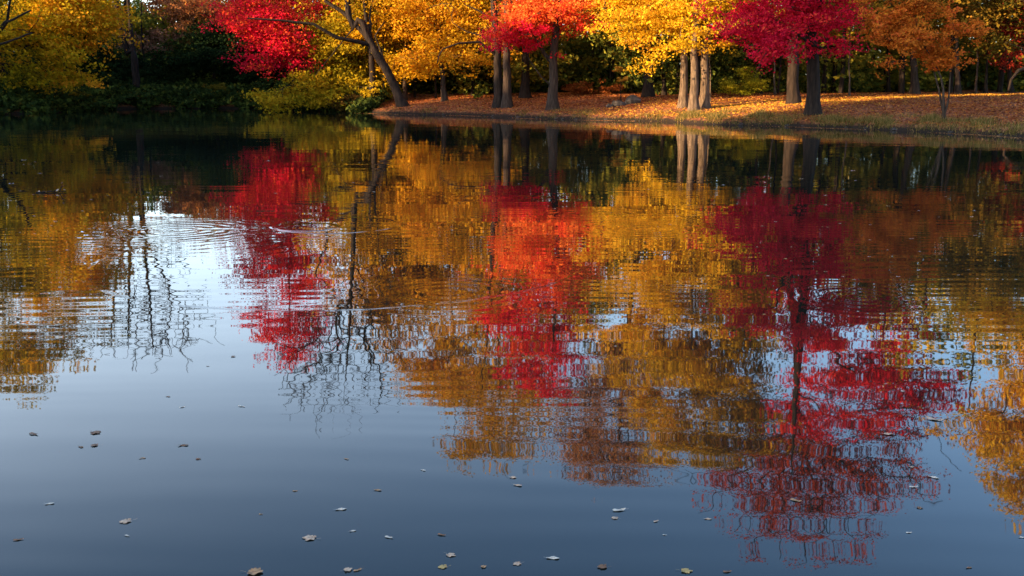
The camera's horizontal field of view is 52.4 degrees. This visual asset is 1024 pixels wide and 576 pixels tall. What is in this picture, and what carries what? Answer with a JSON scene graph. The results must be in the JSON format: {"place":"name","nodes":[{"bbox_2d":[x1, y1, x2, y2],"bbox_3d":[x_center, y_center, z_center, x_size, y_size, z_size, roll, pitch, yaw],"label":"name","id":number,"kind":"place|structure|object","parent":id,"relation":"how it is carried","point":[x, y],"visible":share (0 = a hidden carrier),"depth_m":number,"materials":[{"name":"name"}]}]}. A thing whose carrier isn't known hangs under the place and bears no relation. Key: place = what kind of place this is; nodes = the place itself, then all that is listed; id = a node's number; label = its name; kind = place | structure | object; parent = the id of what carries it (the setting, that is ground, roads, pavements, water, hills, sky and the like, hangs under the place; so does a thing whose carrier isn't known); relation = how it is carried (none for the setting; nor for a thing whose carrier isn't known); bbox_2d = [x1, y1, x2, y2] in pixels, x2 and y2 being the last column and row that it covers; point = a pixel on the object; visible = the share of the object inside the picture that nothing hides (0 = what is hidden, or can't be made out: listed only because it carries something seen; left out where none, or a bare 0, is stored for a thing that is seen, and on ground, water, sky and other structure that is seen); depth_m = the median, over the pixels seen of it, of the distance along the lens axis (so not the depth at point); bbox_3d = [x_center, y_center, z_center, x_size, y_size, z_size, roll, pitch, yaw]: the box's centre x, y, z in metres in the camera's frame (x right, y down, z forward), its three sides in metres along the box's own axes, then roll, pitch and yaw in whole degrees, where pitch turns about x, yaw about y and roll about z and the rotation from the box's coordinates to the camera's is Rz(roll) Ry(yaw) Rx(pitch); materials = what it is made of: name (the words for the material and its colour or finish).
{"place":"outdoors","nodes":[
{"label":"outdoors","id":0,"kind":"place"},
{"bbox_2d":[36,182,66,192],"bbox_3d":[-7.388,-1.611,16.661,0.485,0.195,0.169,1,11,7],"label":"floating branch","id":1,"kind":"object","parent":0,"point":[53,191],"visible":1,"depth_m":16.68,"materials":[{"name":"brown plant"}]},
{"bbox_2d":[0,108,1023,575],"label":"water","id":2,"kind":"structure","parent":0,"point":[334,284],"depth_m":6.86,"materials":[{"name":"blue liquid"}]},
{"bbox_2d":[119,518,134,523],"bbox_3d":[-1.527,0.922,4.129,0.042,0.004,0.061,8,13,35],"label":"floating leaf","id":3,"kind":"object","parent":2,"relation":"on","point":[125,520],"visible":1,"depth_m":4.12,"materials":[{"name":"grey plant"}]},
{"bbox_2d":[247,567,262,574],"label":"floating leaf","id":4,"kind":"object","parent":2,"relation":"on","point":[252,571],"visible":1,"depth_m":3.69,"materials":[{"name":"beige plant"}]},
{"bbox_2d":[302,535,315,540],"bbox_3d":[-0.767,0.954,3.965,0.066,0.004,0.051,9,14,39],"label":"floating leaf","id":5,"kind":"object","parent":2,"relation":"on","point":[308,537],"visible":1,"depth_m":3.97,"materials":[{"name":"grey plant"}]},
{"bbox_2d":[597,564,609,567],"bbox_3d":[0.330,1.000,3.731,0.042,0.004,0.042,8,13,34],"label":"floating leaf","id":6,"kind":"object","parent":2,"relation":"on","point":[602,566],"visible":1,"depth_m":3.73,"materials":[{"name":"plant"}]},
{"bbox_2d":[310,110,1022,138],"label":"drifted leaves","id":7,"kind":"object","parent":2,"relation":"on","point":[752,125],"visible":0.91,"depth_m":41.88,"materials":[{"name":"orange plant"}]},
{"bbox_2d":[681,568,692,572],"bbox_3d":[0.616,1.005,3.707,0.053,0.003,0.041,9,14,38],"label":"floating leaf","id":8,"kind":"object","parent":2,"relation":"on","point":[686,570],"visible":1,"depth_m":3.70,"materials":[{"name":"beige plant"}]},
{"bbox_2d":[3,88,1023,137],"bbox_3d":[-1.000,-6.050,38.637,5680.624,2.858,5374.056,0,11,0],"label":"ground","id":9,"kind":"structure","parent":0,"point":[899,126],"depth_m":50.17,"materials":[{"name":"orange plant"}]},
{"bbox_2d":[45,87,97,102],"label":"shrub","id":10,"kind":"object","parent":9,"relation":"on","point":[76,94],"visible":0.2,"depth_m":69.29,"materials":[{"name":"green plant"}]},
{"bbox_2d":[0,0,153,97],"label":"maple tree","id":11,"kind":"object","parent":9,"relation":"on","point":[81,20],"visible":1,"depth_m":62.08,"materials":[{"name":"yellow plant"}]},
{"bbox_2d":[53,45,163,84],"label":"evergreen tree","id":12,"kind":"object","parent":9,"relation":"on","point":[119,73],"visible":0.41,"depth_m":78.91,"materials":[{"name":"green plant"}]},
{"bbox_2d":[114,0,139,87],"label":"bare tree","id":13,"kind":"object","parent":9,"relation":"on","point":[128,48],"visible":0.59,"depth_m":76.86,"materials":[{"name":"brown plant"}]},
{"bbox_2d":[106,4,206,59],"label":"tree","id":14,"kind":"object","parent":9,"relation":"on","point":[153,32],"visible":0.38,"depth_m":84.57,"materials":[{"name":"green plant"}]},
{"bbox_2d":[139,0,255,45],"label":"tree","id":15,"kind":"object","parent":9,"relation":"on","point":[185,10],"visible":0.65,"depth_m":82.23,"materials":[{"name":"orange plant"}]},
{"bbox_2d":[155,19,254,90],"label":"evergreen tree","id":16,"kind":"object","parent":9,"relation":"on","point":[208,38],"visible":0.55,"depth_m":79.73,"materials":[{"name":"green plant"}]},
{"bbox_2d":[202,82,227,91],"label":"shrub","id":17,"kind":"object","parent":9,"relation":"on","point":[220,86],"visible":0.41,"depth_m":77.80,"materials":[{"name":"green plant"}]},
{"bbox_2d":[183,13,304,84],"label":"evergreen tree","id":18,"kind":"object","parent":9,"relation":"on","point":[246,77],"visible":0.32,"depth_m":79.77,"materials":[{"name":"green plant"}]},
{"bbox_2d":[186,0,342,108],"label":"maple tree","id":19,"kind":"object","parent":9,"relation":"on","point":[267,30],"visible":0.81,"depth_m":66.68,"materials":[{"name":"red plant"}]},
{"bbox_2d":[247,0,409,106],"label":"leaning tree","id":20,"kind":"object","parent":9,"relation":"on","point":[400,100],"visible":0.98,"depth_m":62.10,"materials":[{"name":"brown plant"}]},
{"bbox_2d":[240,0,422,112],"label":"maple tree","id":21,"kind":"object","parent":9,"relation":"on","point":[344,67],"visible":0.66,"depth_m":66.44,"materials":[{"name":"yellow plant"}]},
{"bbox_2d":[289,0,377,105],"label":"tree","id":22,"kind":"object","parent":9,"relation":"on","point":[371,64],"visible":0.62,"depth_m":65.31,"materials":[{"name":"brown plant"}]},
{"bbox_2d":[326,92,371,111],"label":"shrub","id":23,"kind":"object","parent":9,"relation":"on","point":[345,98],"visible":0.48,"depth_m":65.13,"materials":[{"name":"green plant"}]},
{"bbox_2d":[322,0,431,102],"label":"slim tree","id":24,"kind":"object","parent":9,"relation":"on","point":[362,1],"visible":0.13,"depth_m":66.75,"materials":[{"name":"brown plant"}]},
{"bbox_2d":[330,0,456,99],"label":"maple tree","id":25,"kind":"object","parent":9,"relation":"on","point":[396,40],"visible":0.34,"depth_m":67.05,"materials":[{"name":"yellow plant"}]},
{"bbox_2d":[356,0,436,98],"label":"slim tree","id":26,"kind":"object","parent":9,"relation":"on","point":[375,11],"visible":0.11,"depth_m":67.04,"materials":[{"name":"brown plant"}]},
{"bbox_2d":[339,0,532,100],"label":"maple tree","id":27,"kind":"object","parent":9,"relation":"on","point":[435,44],"visible":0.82,"depth_m":63.23,"materials":[{"name":"yellow plant"}]},
{"bbox_2d":[413,0,478,97],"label":"slim tree","id":28,"kind":"object","parent":9,"relation":"on","point":[414,91],"visible":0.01,"depth_m":71.66,"materials":[{"name":"brown plant"}]},
{"bbox_2d":[446,0,503,95],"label":"slim tree","id":29,"kind":"object","parent":9,"relation":"on","point":[472,88],"visible":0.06,"depth_m":69.07,"materials":[{"name":"brown plant"}]},
{"bbox_2d":[415,0,553,107],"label":"tall tree","id":30,"kind":"object","parent":9,"relation":"on","point":[497,98],"visible":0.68,"depth_m":58.75,"materials":[{"name":"orange plant"}]},
{"bbox_2d":[0,0,1023,113],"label":"woodland","id":31,"kind":"object","parent":9,"relation":"on","point":[577,63],"visible":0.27,"depth_m":68.05,"materials":[{"name":"green plant"}]},
{"bbox_2d":[518,37,531,98],"bbox_3d":[1.212,-19.066,63.442,10.151,15.267,8.521,-6,12,-27],"label":"tall tree","id":32,"kind":"object","parent":9,"relation":"on","point":[524,92],"visible":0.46,"depth_m":64.50,"materials":[{"name":"brown plant"}]},
{"bbox_2d":[500,1,554,107],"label":"tall tree","id":33,"kind":"object","parent":9,"relation":"on","point":[506,101],"visible":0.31,"depth_m":58.18,"materials":[{"name":"brown plant"}]},
{"bbox_2d":[476,0,609,110],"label":"maple tree","id":34,"kind":"object","parent":9,"relation":"on","point":[529,15],"visible":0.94,"depth_m":52.78,"materials":[{"name":"red plant"}]},
{"bbox_2d":[561,78,624,94],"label":"shrub","id":35,"kind":"object","parent":9,"relation":"on","point":[571,87],"visible":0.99,"depth_m":66.18,"materials":[{"name":"green plant"}]},
{"bbox_2d":[579,0,624,80],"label":"slim tree","id":36,"kind":"object","parent":9,"relation":"on","point":[593,43],"visible":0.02,"depth_m":70.28,"materials":[{"name":"brown plant"}]},
{"bbox_2d":[611,100,626,106],"bbox_3d":[5.598,-9.548,54.160,0.959,0.466,0.556,-3,12,-17],"label":"rock","id":37,"kind":"object","parent":9,"relation":"on","point":[617,103],"visible":0.76,"depth_m":53.90,"materials":[{"name":"grey stone"}]},
{"bbox_2d":[612,66,630,100],"bbox_3d":[5.769,-10.608,54.948,1.044,2.220,0.813,0,11,0],"label":"sapling","id":38,"kind":"object","parent":9,"relation":"on","point":[619,69],"visible":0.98,"depth_m":54.84,"materials":[{"name":"yellow plant"}]},
{"bbox_2d":[625,95,640,103],"bbox_3d":[6.348,-9.820,54.639,0.887,0.676,0.746,0,11,0],"label":"rock","id":39,"kind":"object","parent":9,"relation":"on","point":[632,99],"visible":0.77,"depth_m":54.41,"materials":[{"name":"grey stone"}]},
{"bbox_2d":[641,6,655,97],"bbox_3d":[6.383,-22.147,58.365,11.241,23.037,11.920,-4,12,-21],"label":"tall tree","id":40,"kind":"object","parent":9,"relation":"on","point":[648,90],"visible":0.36,"depth_m":59.59,"materials":[{"name":"brown plant"}]},
{"bbox_2d":[578,0,741,107],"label":"maple tree","id":41,"kind":"object","parent":9,"relation":"on","point":[640,20],"visible":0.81,"depth_m":50.12,"materials":[{"name":"yellow plant"}]},
{"bbox_2d":[620,4,712,94],"bbox_3d":[9.195,-17.681,62.039,10.269,12.725,8.273,-6,12,-27],"label":"slim tree","id":42,"kind":"object","parent":9,"relation":"on","point":[664,89],"visible":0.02,"depth_m":62.70,"materials":[{"name":"brown plant"}]},
{"bbox_2d":[628,0,748,101],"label":"slim tree","id":43,"kind":"object","parent":9,"relation":"on","point":[710,47],"visible":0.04,"depth_m":53.80,"materials":[{"name":"brown plant"}]},
{"bbox_2d":[370,105,1023,136],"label":"grass","id":44,"kind":"structure","parent":9,"relation":"on","point":[875,121],"depth_m":41.91,"materials":[{"name":"orange plant"}]},
{"bbox_2d":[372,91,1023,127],"bbox_3d":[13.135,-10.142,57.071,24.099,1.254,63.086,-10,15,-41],"label":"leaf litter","id":45,"kind":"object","parent":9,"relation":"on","point":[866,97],"visible":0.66,"depth_m":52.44,"materials":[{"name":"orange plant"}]},
{"bbox_2d":[663,0,742,107],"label":"maple tree","id":46,"kind":"object","parent":9,"relation":"on","point":[704,99],"visible":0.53,"depth_m":50.53,"materials":[{"name":"yellow plant"}]},
{"bbox_2d":[641,0,784,110],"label":"maple tree","id":47,"kind":"object","parent":9,"relation":"on","point":[693,101],"visible":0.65,"depth_m":48.78,"materials":[{"name":"yellow plant"}]},
{"bbox_2d":[715,66,768,96],"bbox_3d":[13.130,-11.586,58.760,3.431,2.038,2.691,0,11,0],"label":"shrub","id":48,"kind":"object","parent":9,"relation":"on","point":[752,83],"visible":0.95,"depth_m":58.57,"materials":[{"name":"green plant"}]},
{"bbox_2d":[730,1,762,93],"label":"slim tree","id":49,"kind":"object","parent":9,"relation":"on","point":[760,78],"visible":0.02,"depth_m":61.65,"materials":[{"name":"brown plant"}]},
{"bbox_2d":[722,0,834,94],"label":"slim tree","id":50,"kind":"object","parent":9,"relation":"on","point":[774,89],"visible":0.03,"depth_m":59.78,"materials":[{"name":"brown plant"}]},
{"bbox_2d":[686,0,875,115],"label":"maple tree","id":51,"kind":"object","parent":9,"relation":"on","point":[771,31],"visible":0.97,"depth_m":42.77,"materials":[{"name":"red plant"}]},
{"bbox_2d":[785,6,801,103],"bbox_3d":[16.152,-19.649,47.763,13.912,22.554,10.429,0,11,0],"label":"tall tree","id":52,"kind":"object","parent":9,"relation":"on","point":[793,95],"visible":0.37,"depth_m":49.31,"materials":[{"name":"brown plant"}]},
{"bbox_2d":[822,0,923,95],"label":"slim tree","id":53,"kind":"object","parent":9,"relation":"on","point":[878,4],"visible":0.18,"depth_m":54.24,"materials":[{"name":"orange plant"}]},
{"bbox_2d":[847,0,941,91],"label":"slim tree","id":54,"kind":"object","parent":9,"relation":"on","point":[888,86],"visible":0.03,"depth_m":63.57,"materials":[{"name":"brown plant"}]},
{"bbox_2d":[847,0,995,120],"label":"tree","id":55,"kind":"object","parent":9,"relation":"on","point":[904,31],"visible":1,"depth_m":37.94,"materials":[{"name":"orange plant"}]},
{"bbox_2d":[843,0,1005,94],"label":"slim tree","id":56,"kind":"object","parent":9,"relation":"on","point":[914,88],"visible":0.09,"depth_m":57.65,"materials":[{"name":"brown plant"}]},
{"bbox_2d":[906,0,1015,93],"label":"slim tree","id":57,"kind":"object","parent":9,"relation":"on","point":[957,85],"visible":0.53,"depth_m":54.60,"materials":[{"name":"orange plant"}]},
{"bbox_2d":[922,0,1023,93],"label":"slim tree","id":58,"kind":"object","parent":9,"relation":"on","point":[997,38],"visible":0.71,"depth_m":55.60,"materials":[{"name":"orange plant"}]},
{"bbox_2d":[927,0,1023,93],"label":"slim tree","id":59,"kind":"object","parent":9,"relation":"on","point":[996,11],"visible":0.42,"depth_m":56.37,"materials":[{"name":"orange plant"}]},
{"bbox_2d":[960,0,1023,92],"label":"slim tree","id":60,"kind":"object","parent":9,"relation":"on","point":[1009,73],"visible":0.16,"depth_m":59.57,"materials":[{"name":"orange plant"}]},
{"bbox_2d":[964,0,1023,90],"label":"arching tree","id":61,"kind":"object","parent":9,"relation":"on","point":[1017,52],"visible":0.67,"depth_m":56.16,"materials":[{"name":"orange plant"}]}
]}

